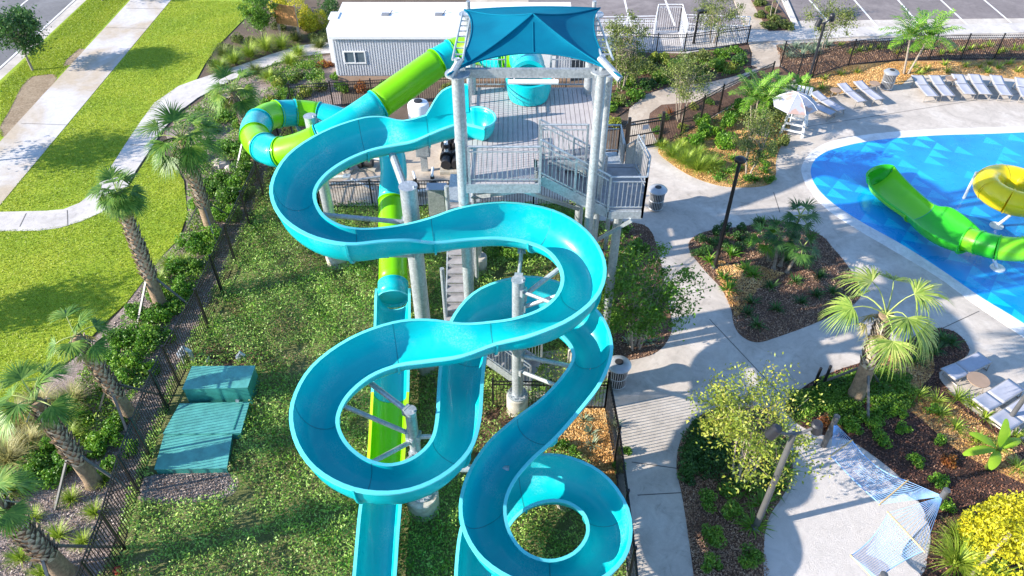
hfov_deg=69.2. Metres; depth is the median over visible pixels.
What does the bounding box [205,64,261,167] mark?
cabbage palm
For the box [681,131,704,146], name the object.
shrub
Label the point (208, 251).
shrub
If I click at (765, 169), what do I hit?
strap leaf plant
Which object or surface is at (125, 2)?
verge lawn
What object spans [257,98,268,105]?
shrub
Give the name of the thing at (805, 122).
lifeguard chair
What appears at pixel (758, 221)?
shrub
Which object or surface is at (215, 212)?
shrub
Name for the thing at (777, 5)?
tree
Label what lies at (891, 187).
children slide
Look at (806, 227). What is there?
fan palm
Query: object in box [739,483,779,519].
strap leaf plant
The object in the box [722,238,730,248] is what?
shrub
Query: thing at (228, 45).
shrub
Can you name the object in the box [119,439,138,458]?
shrub
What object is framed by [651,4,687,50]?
ramp railing
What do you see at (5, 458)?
grass tuft
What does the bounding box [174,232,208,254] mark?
shrub
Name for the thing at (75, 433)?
shrub
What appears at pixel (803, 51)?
strap leaf plant
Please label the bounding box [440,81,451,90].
shrub
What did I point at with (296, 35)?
grass tuft
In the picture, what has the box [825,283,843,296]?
strap leaf plant
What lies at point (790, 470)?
strap leaf plant
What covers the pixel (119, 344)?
shrub
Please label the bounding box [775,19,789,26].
shrub
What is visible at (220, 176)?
shrub
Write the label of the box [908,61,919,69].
strap leaf plant
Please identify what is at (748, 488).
strap leaf plant
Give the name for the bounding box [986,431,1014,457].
strap leaf plant
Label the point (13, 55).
road markings
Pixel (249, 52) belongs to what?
grass tuft
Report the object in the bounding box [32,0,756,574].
ground
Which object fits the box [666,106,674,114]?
strap leaf plant
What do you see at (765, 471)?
strap leaf plant
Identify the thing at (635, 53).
shrub
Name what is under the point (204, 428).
utility cabinet
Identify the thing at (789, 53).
strap leaf plant
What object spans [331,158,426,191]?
pipe run
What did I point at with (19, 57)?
gutter
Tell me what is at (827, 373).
bollard
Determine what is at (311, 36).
shrub
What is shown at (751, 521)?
strap leaf plant
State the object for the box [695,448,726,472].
shrub
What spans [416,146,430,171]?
electrical cabinet
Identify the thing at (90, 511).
grass tuft
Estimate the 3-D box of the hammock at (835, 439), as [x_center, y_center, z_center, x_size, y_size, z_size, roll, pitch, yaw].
[9.717,5.062,20.098,1.310,0.610,3.151,-27,48,-27]
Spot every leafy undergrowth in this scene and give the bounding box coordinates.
[68,51,324,449]
[609,48,746,112]
[659,107,791,184]
[685,407,787,486]
[790,364,920,424]
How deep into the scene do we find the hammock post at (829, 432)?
21.23 m
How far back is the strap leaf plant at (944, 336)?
24.93 m
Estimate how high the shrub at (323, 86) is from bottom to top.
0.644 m
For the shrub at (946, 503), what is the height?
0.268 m
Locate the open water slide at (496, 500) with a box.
[269,84,632,575]
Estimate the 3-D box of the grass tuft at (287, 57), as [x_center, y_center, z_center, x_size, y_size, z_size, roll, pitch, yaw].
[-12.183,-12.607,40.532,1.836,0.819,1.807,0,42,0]
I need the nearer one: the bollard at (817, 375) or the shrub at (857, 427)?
the shrub at (857, 427)
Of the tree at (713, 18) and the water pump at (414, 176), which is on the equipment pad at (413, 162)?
the water pump at (414, 176)
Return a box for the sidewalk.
[0,0,170,204]
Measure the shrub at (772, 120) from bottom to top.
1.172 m
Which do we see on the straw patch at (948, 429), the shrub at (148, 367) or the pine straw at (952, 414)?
the pine straw at (952, 414)
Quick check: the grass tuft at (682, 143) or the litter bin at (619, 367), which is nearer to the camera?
the litter bin at (619, 367)
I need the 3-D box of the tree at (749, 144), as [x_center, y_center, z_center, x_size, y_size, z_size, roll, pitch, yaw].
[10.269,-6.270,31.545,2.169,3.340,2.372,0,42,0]
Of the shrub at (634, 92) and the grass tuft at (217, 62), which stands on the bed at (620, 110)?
the shrub at (634, 92)
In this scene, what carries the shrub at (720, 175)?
on the mulch bed at (759, 183)
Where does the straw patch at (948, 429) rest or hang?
on the palm bed at (904, 466)
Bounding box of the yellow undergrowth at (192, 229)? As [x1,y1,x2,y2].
[67,51,322,447]
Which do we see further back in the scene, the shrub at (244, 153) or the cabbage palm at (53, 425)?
the shrub at (244, 153)
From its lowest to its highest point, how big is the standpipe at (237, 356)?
0.526 m
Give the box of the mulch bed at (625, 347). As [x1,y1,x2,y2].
[564,221,671,359]
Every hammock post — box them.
[820,414,839,447]
[878,571,887,575]
[924,487,950,521]
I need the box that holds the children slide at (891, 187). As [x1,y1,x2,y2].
[866,164,1023,272]
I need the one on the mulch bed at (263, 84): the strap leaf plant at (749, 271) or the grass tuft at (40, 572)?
the grass tuft at (40, 572)
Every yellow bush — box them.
[267,0,292,16]
[287,0,328,32]
[957,489,1023,575]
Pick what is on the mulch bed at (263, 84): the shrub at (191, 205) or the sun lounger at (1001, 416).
the shrub at (191, 205)
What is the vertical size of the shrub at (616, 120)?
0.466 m
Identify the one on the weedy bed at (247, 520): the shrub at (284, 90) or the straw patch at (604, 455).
the straw patch at (604, 455)
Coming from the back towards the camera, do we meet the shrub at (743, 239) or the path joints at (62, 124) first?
the path joints at (62, 124)
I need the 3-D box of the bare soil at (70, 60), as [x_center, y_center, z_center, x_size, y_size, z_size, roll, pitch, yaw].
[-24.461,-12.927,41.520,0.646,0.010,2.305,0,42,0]
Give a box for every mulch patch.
[138,473,238,503]
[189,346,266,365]
[474,405,555,456]
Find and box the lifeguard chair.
[779,85,812,137]
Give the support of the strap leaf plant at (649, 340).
on the mulch bed at (625, 347)
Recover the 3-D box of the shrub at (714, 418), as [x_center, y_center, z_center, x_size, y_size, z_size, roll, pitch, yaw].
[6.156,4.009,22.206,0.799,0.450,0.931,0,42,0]
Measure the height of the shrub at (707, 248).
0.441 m
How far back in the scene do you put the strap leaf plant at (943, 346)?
24.61 m
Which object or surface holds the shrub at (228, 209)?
on the mulch bed at (263, 84)
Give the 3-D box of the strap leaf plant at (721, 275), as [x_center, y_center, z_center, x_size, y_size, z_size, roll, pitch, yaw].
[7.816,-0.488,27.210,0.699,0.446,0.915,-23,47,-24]
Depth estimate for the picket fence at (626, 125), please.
33.38 m
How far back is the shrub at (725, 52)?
41.09 m
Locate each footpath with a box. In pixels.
[0,43,329,230]
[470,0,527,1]
[629,67,759,148]
[748,42,779,67]
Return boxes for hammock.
[829,425,938,505]
[850,497,941,575]
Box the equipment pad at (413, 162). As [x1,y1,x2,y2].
[329,142,573,205]
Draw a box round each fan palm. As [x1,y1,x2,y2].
[745,221,784,261]
[760,216,801,269]
[777,197,823,266]
[783,229,820,273]
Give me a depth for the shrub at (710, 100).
37.29 m
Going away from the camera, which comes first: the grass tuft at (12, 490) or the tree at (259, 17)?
the grass tuft at (12, 490)
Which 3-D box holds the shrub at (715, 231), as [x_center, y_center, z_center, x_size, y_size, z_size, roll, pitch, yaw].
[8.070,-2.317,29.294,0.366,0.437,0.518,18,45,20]
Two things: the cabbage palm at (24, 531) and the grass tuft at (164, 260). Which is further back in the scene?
the grass tuft at (164, 260)
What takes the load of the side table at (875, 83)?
on the pool deck
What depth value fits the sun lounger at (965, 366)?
23.65 m
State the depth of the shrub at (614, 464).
21.08 m
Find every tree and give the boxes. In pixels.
[0,1,56,70]
[234,0,280,37]
[598,9,656,90]
[598,224,715,350]
[653,48,716,121]
[685,351,835,507]
[690,0,747,42]
[731,101,785,173]
[770,0,786,14]
[799,0,859,50]
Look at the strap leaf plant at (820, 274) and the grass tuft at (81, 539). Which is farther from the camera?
the strap leaf plant at (820, 274)
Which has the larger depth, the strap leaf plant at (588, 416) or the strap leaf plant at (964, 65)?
the strap leaf plant at (964, 65)
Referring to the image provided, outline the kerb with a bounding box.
[782,0,799,29]
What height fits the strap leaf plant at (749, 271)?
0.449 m
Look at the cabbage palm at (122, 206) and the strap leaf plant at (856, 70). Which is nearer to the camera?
the cabbage palm at (122, 206)
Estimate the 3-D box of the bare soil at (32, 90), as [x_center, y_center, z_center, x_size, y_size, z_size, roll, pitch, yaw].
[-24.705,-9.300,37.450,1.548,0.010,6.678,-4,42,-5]
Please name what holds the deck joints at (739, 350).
on the pool deck
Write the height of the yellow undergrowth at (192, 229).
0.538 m
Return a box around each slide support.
[295,113,350,269]
[323,153,438,375]
[343,382,508,521]
[506,248,590,417]
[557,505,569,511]
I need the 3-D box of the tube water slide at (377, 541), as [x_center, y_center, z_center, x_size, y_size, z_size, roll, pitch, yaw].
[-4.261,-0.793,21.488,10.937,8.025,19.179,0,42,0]
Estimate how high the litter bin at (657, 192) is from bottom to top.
1.004 m
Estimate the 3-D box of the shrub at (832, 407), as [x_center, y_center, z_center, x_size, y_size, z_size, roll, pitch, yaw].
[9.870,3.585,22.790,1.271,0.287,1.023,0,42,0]
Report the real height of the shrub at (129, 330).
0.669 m
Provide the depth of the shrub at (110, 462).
21.11 m
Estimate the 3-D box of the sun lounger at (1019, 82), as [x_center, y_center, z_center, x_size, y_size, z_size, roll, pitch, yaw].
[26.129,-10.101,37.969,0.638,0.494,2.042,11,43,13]
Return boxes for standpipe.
[176,345,194,363]
[235,351,246,362]
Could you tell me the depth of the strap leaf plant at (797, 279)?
27.20 m
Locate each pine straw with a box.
[556,405,618,485]
[872,347,1023,482]
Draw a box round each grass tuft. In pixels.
[0,391,41,440]
[0,426,42,472]
[0,465,30,503]
[0,543,31,570]
[2,420,46,466]
[12,377,64,426]
[22,562,44,575]
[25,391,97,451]
[30,504,50,522]
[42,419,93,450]
[44,516,74,543]
[47,375,97,413]
[53,483,84,509]
[67,526,96,552]
[74,497,108,523]
[92,466,113,488]
[142,267,172,284]
[152,249,181,269]
[166,248,195,273]
[206,54,232,71]
[211,43,234,58]
[219,43,249,65]
[229,39,264,62]
[241,61,266,74]
[249,31,279,55]
[258,67,280,81]
[268,29,294,50]
[276,48,302,66]
[282,26,305,42]
[285,43,306,56]
[310,35,328,49]
[651,137,670,150]
[659,140,684,161]
[668,146,704,169]
[671,136,691,150]
[679,149,717,174]
[686,142,711,160]
[692,152,727,173]
[920,525,993,575]
[930,515,987,555]
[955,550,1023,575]
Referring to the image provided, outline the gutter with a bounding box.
[0,0,85,79]
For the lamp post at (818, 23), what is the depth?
36.07 m
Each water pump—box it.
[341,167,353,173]
[357,159,377,171]
[412,171,421,195]
[429,167,436,182]
[440,140,452,174]
[441,140,452,151]
[450,142,456,173]
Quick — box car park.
[528,0,1023,30]
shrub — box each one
[9,459,52,489]
[16,450,54,477]
[24,437,57,460]
[40,464,67,489]
[49,444,81,471]
[72,406,93,428]
[83,433,106,460]
[88,423,123,447]
[94,363,121,391]
[96,454,117,474]
[101,411,127,428]
[102,325,134,344]
[102,347,120,368]
[109,337,134,351]
[111,367,136,388]
[117,322,156,341]
[118,349,142,373]
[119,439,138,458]
[120,301,146,327]
[132,335,155,356]
[138,361,160,375]
[140,302,172,323]
[141,324,160,344]
[145,285,168,302]
[157,329,175,341]
[160,299,181,316]
[163,255,184,276]
[166,284,188,302]
[170,273,194,295]
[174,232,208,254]
[175,256,202,275]
[187,198,199,214]
[190,229,210,241]
[200,223,222,244]
[202,118,222,132]
[203,179,221,196]
[204,245,217,258]
[205,59,216,67]
[208,168,231,185]
[210,206,222,220]
[213,108,235,122]
[213,138,231,149]
[213,185,237,208]
[216,43,233,49]
[216,140,239,154]
[221,187,239,202]
[222,204,242,222]
[223,173,242,190]
[229,160,255,180]
[230,32,243,43]
[231,117,239,128]
[232,147,250,160]
[239,186,256,200]
[244,35,255,45]
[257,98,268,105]
[262,94,279,101]
[270,21,286,29]
[270,77,284,89]
[274,87,294,99]
[286,71,303,83]
[294,85,313,98]
[303,68,319,78]
[307,32,317,42]
[313,80,327,90]
[316,0,340,18]
[316,59,334,67]
[317,27,327,39]
[329,72,337,79]
[333,81,349,92]
[353,79,369,93]
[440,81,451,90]
[487,246,511,262]
[511,248,536,259]
[553,438,569,450]
[563,444,582,458]
[565,210,574,218]
[608,116,621,127]
[610,101,618,112]
[610,222,630,237]
[610,306,624,325]
[611,94,625,105]
[611,460,625,473]
[617,444,632,455]
[618,73,635,86]
[621,294,646,313]
[624,48,643,62]
[625,238,650,254]
[627,88,645,101]
[638,59,658,74]
[640,77,656,91]
[648,51,670,65]
[652,66,671,83]
[667,58,685,69]
[677,454,713,485]
[678,442,705,461]
[680,423,710,453]
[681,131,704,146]
[682,69,696,80]
[688,49,712,63]
[690,247,707,257]
[691,415,721,439]
[694,233,707,242]
[695,64,710,74]
[695,113,710,125]
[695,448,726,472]
[696,121,725,139]
[698,487,717,513]
[701,243,713,253]
[701,522,727,549]
[701,551,722,573]
[704,409,727,435]
[705,97,714,104]
[707,236,719,247]
[708,56,727,71]
[709,435,733,467]
[712,224,721,235]
[713,131,737,149]
[713,172,724,181]
[714,47,731,58]
[717,481,741,499]
[719,109,738,128]
[720,220,731,231]
[720,498,746,523]
[721,61,740,73]
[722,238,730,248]
[726,228,741,240]
[727,45,743,53]
[728,97,750,116]
[730,162,742,171]
[730,241,744,252]
[731,52,748,65]
[736,222,746,233]
[737,542,764,569]
[739,231,751,245]
[743,174,754,182]
[753,0,767,6]
[753,10,765,17]
[753,216,764,224]
[755,99,770,115]
[755,112,773,135]
[759,21,778,29]
[760,159,770,166]
[762,140,777,156]
[763,108,793,126]
[763,175,776,183]
[764,5,776,12]
[767,12,782,20]
[767,94,776,111]
[774,134,790,147]
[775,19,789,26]
[780,22,794,30]
[787,394,819,421]
[790,388,825,408]
[809,386,840,403]
[811,392,852,416]
[817,376,851,396]
[818,416,830,426]
[825,425,841,437]
[827,417,845,430]
[840,415,860,432]
[843,422,863,435]
[845,371,885,392]
[855,411,872,422]
[863,386,889,413]
[865,416,885,430]
[870,401,888,415]
[872,429,892,448]
[873,365,901,389]
[883,386,915,410]
[886,364,915,394]
[887,405,908,418]
[895,420,913,434]
[905,452,925,469]
[923,402,941,413]
[927,472,950,489]
[931,492,957,513]
[934,433,947,445]
[941,453,957,468]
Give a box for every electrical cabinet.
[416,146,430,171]
[426,183,446,216]
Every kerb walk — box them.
[597,29,746,53]
[734,0,764,29]
[744,23,1023,42]
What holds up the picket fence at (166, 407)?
on the weedy bed at (247, 520)
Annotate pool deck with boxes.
[529,18,1023,575]
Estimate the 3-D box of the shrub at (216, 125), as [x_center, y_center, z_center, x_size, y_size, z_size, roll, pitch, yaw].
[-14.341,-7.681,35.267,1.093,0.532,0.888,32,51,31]
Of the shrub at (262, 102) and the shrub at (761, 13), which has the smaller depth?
the shrub at (262, 102)
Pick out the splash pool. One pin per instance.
(939, 170)
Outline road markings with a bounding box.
[0,0,74,67]
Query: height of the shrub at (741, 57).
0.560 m
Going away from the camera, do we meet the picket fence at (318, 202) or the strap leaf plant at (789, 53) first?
the picket fence at (318, 202)
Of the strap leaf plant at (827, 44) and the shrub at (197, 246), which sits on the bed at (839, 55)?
the strap leaf plant at (827, 44)
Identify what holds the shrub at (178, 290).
on the mulch bed at (263, 84)
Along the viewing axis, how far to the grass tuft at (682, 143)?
34.02 m
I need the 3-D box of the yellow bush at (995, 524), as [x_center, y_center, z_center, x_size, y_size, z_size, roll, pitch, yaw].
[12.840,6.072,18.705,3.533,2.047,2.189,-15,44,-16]
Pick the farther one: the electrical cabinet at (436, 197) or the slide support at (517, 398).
the electrical cabinet at (436, 197)
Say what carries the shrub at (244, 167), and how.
on the mulch bed at (263, 84)
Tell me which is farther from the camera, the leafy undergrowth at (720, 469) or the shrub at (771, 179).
the shrub at (771, 179)
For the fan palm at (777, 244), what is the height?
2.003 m
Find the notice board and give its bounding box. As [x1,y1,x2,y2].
[273,3,300,40]
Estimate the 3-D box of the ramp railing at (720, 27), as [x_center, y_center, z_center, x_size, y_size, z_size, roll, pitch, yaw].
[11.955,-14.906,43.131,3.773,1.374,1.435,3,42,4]
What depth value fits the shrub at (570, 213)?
29.82 m
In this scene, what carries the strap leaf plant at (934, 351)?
on the palm bed at (904, 466)
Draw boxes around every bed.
[0,55,340,575]
[103,127,626,575]
[606,43,751,119]
[649,67,793,141]
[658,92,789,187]
[676,407,792,575]
[688,219,860,341]
[751,0,794,30]
[776,39,1023,76]
[785,328,1023,575]
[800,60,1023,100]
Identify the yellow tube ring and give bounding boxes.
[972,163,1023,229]
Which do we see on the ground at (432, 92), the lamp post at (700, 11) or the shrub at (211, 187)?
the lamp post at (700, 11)
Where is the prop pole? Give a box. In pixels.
[968,532,1011,575]
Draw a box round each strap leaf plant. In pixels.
[578,413,593,426]
[581,424,598,436]
[581,432,599,451]
[606,417,624,430]
[638,335,656,345]
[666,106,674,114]
[697,250,714,266]
[716,267,736,281]
[718,278,740,295]
[719,164,735,173]
[724,243,742,259]
[726,153,735,160]
[727,471,766,507]
[729,503,774,539]
[734,258,755,273]
[737,302,755,317]
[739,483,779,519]
[742,291,762,307]
[743,265,764,280]
[747,314,768,332]
[748,174,762,183]
[751,214,770,229]
[753,460,781,484]
[757,470,794,502]
[759,165,774,173]
[761,279,779,290]
[765,459,804,488]
[768,298,787,314]
[778,254,795,263]
[779,42,791,49]
[784,46,798,58]
[786,271,807,285]
[788,41,801,49]
[791,291,809,305]
[793,47,809,57]
[799,40,814,50]
[805,287,826,300]
[807,45,820,53]
[809,39,823,47]
[813,268,828,280]
[816,81,829,90]
[823,39,834,48]
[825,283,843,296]
[833,69,845,75]
[850,67,864,73]
[854,44,863,52]
[905,381,935,404]
[906,352,929,369]
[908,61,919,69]
[910,335,933,355]
[915,68,927,75]
[922,342,943,361]
[923,63,932,70]
[924,402,954,423]
[925,388,951,406]
[927,337,952,356]
[935,327,954,345]
[938,333,963,348]
[940,59,950,66]
[941,65,953,73]
[943,413,971,437]
[944,385,974,407]
[957,60,971,67]
[960,389,984,412]
[965,427,988,445]
[977,408,995,427]
[980,59,998,66]
[981,65,993,72]
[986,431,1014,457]
[995,62,1003,68]
[1003,57,1016,65]
[1004,454,1023,476]
[1011,428,1023,445]
[1013,64,1022,72]
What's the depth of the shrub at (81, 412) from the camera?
22.31 m
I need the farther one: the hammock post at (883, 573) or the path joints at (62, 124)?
the path joints at (62, 124)
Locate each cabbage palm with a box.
[0,358,129,510]
[0,461,110,575]
[46,303,163,438]
[85,163,193,324]
[132,99,230,245]
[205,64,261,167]
[819,265,950,424]
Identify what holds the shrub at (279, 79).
on the mulch bed at (263, 84)
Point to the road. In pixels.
(49, 10)
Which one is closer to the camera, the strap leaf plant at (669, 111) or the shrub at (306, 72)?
the strap leaf plant at (669, 111)
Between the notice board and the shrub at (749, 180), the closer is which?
the shrub at (749, 180)
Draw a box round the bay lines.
[624,0,1011,27]
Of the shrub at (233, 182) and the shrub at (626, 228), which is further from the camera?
the shrub at (233, 182)
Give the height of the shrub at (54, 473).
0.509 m
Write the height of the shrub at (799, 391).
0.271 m
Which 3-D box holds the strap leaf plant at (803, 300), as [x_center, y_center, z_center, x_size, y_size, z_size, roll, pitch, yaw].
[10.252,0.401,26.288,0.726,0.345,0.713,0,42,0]
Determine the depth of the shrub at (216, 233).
28.80 m
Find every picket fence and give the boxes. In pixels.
[75,93,295,575]
[287,77,566,105]
[290,126,319,205]
[319,178,574,207]
[491,378,608,408]
[604,372,638,575]
[606,123,627,151]
[630,25,751,51]
[662,61,775,141]
[779,33,1023,76]
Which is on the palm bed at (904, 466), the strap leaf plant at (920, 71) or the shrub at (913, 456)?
the shrub at (913, 456)
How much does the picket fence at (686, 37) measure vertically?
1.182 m
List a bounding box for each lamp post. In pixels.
[693,9,708,43]
[711,155,748,268]
[750,419,822,531]
[804,13,834,94]
[1009,394,1023,416]
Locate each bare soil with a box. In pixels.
[0,74,56,136]
[64,49,84,65]
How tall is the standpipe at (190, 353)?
0.788 m
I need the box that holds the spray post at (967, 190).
[962,172,976,198]
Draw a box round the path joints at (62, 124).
[19,8,251,226]
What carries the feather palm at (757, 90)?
on the mulch bed at (759, 183)
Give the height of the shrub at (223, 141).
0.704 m
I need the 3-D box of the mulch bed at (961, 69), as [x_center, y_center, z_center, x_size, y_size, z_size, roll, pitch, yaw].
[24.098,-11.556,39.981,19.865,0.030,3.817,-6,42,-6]
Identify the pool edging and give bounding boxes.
[801,126,1023,337]
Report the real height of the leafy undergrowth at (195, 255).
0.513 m
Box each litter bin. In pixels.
[607,355,631,389]
[648,184,667,210]
[880,68,899,89]
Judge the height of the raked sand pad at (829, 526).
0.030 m
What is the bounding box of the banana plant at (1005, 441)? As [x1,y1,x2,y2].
[962,419,1020,470]
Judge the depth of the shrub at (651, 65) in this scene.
39.54 m
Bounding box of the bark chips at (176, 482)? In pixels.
[140,472,234,502]
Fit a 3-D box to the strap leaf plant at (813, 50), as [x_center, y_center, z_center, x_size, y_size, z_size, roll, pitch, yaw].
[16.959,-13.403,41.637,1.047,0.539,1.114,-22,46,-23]
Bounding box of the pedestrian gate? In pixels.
[625,111,665,151]
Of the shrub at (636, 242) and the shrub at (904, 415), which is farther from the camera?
the shrub at (636, 242)
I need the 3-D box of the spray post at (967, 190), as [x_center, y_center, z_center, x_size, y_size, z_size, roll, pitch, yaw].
[19.002,-4.262,30.767,0.120,1.320,0.120,0,42,0]
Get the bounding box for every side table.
[830,87,841,99]
[869,81,879,91]
[945,76,956,86]
[965,372,989,393]
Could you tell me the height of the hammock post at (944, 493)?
1.450 m
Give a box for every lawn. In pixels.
[0,0,129,140]
[0,0,252,211]
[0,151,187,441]
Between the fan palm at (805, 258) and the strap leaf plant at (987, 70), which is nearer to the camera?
the fan palm at (805, 258)
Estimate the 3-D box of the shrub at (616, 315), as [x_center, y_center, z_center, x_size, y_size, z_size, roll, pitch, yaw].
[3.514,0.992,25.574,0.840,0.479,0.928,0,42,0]
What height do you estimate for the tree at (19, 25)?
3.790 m
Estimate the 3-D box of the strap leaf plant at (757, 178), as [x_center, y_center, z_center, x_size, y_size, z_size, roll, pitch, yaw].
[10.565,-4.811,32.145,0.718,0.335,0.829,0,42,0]
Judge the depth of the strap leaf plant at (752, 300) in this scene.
26.37 m
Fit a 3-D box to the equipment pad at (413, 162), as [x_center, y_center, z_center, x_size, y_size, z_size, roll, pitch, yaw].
[-2.705,-5.193,32.842,11.642,0.030,5.414,0,42,0]
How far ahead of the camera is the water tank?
34.23 m
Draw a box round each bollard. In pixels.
[812,367,822,385]
[823,365,831,381]
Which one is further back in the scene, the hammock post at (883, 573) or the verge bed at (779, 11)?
the verge bed at (779, 11)
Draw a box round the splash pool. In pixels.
[811,132,1023,322]
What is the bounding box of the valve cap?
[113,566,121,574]
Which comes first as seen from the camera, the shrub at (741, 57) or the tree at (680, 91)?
the tree at (680, 91)
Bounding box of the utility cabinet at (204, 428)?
[154,366,259,473]
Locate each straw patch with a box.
[554,409,616,484]
[870,347,1023,482]
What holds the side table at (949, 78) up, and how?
on the pool deck
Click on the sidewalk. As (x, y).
(68, 93)
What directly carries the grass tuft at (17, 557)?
on the mulch bed at (263, 84)
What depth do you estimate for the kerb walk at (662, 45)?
42.91 m
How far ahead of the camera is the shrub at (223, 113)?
35.97 m
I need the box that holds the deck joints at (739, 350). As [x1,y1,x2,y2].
[632,93,1018,495]
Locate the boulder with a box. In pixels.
[210,157,230,169]
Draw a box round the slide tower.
[440,0,650,392]
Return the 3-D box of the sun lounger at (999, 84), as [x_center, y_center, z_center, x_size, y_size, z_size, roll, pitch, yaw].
[25.086,-10.278,38.168,0.646,0.494,2.067,7,42,8]
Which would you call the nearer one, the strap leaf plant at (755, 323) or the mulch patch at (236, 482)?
the mulch patch at (236, 482)
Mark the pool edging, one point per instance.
(1014, 324)
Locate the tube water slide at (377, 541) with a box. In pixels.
[239,35,551,575]
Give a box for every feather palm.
[728,67,793,133]
[770,72,814,94]
[879,5,964,73]
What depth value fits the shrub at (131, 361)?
23.91 m
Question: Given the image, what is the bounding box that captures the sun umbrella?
[773,91,816,121]
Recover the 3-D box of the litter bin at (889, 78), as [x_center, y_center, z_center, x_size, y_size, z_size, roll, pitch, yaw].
[19.457,-10.784,38.268,0.777,1.004,0.777,0,42,0]
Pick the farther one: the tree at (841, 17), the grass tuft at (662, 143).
the tree at (841, 17)
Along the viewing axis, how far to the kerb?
45.85 m
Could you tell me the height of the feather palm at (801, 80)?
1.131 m
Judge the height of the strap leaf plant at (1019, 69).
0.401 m
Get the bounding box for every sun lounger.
[811,90,845,117]
[816,102,835,121]
[837,82,866,108]
[853,80,884,105]
[910,75,938,101]
[928,75,954,101]
[940,351,992,385]
[950,74,975,100]
[967,74,992,100]
[972,378,1023,414]
[987,75,1013,101]
[989,397,1023,433]
[1011,77,1023,102]
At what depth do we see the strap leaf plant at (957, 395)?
23.05 m
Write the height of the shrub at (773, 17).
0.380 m
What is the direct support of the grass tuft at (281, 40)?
on the ground at (432, 92)
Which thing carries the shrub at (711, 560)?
on the tree bed at (695, 544)
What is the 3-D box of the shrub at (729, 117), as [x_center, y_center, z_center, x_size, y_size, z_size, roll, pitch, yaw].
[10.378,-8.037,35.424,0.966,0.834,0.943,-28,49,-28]
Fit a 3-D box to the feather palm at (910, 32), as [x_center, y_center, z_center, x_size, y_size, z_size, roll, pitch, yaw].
[21.218,-12.826,38.758,4.137,3.527,3.246,0,42,0]
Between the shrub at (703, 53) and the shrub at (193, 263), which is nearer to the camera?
the shrub at (193, 263)
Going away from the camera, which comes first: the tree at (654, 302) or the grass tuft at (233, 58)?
the tree at (654, 302)
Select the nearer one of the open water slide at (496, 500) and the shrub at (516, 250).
the open water slide at (496, 500)
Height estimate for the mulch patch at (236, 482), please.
0.010 m
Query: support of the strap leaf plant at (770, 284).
on the island bed at (772, 312)
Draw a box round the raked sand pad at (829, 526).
[764,439,930,575]
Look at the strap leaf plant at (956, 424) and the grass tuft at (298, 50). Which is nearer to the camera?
the strap leaf plant at (956, 424)
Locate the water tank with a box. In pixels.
[407,98,428,118]
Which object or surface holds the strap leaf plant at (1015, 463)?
on the pine straw at (952, 414)
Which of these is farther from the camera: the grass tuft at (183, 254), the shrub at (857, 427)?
the grass tuft at (183, 254)
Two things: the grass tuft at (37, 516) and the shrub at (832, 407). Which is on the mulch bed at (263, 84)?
the grass tuft at (37, 516)
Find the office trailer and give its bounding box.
[326,2,571,80]
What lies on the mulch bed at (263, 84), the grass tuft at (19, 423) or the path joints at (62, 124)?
the grass tuft at (19, 423)
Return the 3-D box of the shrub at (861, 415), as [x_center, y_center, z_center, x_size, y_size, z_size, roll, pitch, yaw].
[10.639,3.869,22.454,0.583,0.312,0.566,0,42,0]
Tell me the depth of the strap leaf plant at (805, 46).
42.05 m
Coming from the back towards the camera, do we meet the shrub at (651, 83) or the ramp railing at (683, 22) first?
the ramp railing at (683, 22)
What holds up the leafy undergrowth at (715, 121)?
on the mulch bed at (759, 183)
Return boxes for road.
[0,0,75,69]
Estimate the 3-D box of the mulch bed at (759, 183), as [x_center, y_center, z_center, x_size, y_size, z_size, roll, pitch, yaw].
[11.499,-7.149,35.035,9.976,0.030,5.210,-33,51,-32]
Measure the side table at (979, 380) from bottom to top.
0.429 m
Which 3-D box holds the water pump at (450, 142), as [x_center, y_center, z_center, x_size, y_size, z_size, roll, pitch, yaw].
[-2.967,-6.677,33.553,0.560,1.230,1.350,0,42,0]
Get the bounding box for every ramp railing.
[597,16,656,34]
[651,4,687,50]
[685,14,750,43]
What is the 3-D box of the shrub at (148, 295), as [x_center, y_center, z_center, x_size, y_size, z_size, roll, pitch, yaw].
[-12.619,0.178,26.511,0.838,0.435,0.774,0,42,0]
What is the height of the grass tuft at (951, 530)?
0.635 m
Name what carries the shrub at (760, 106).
on the mulch bed at (759, 183)
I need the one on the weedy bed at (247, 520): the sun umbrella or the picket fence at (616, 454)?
the picket fence at (616, 454)

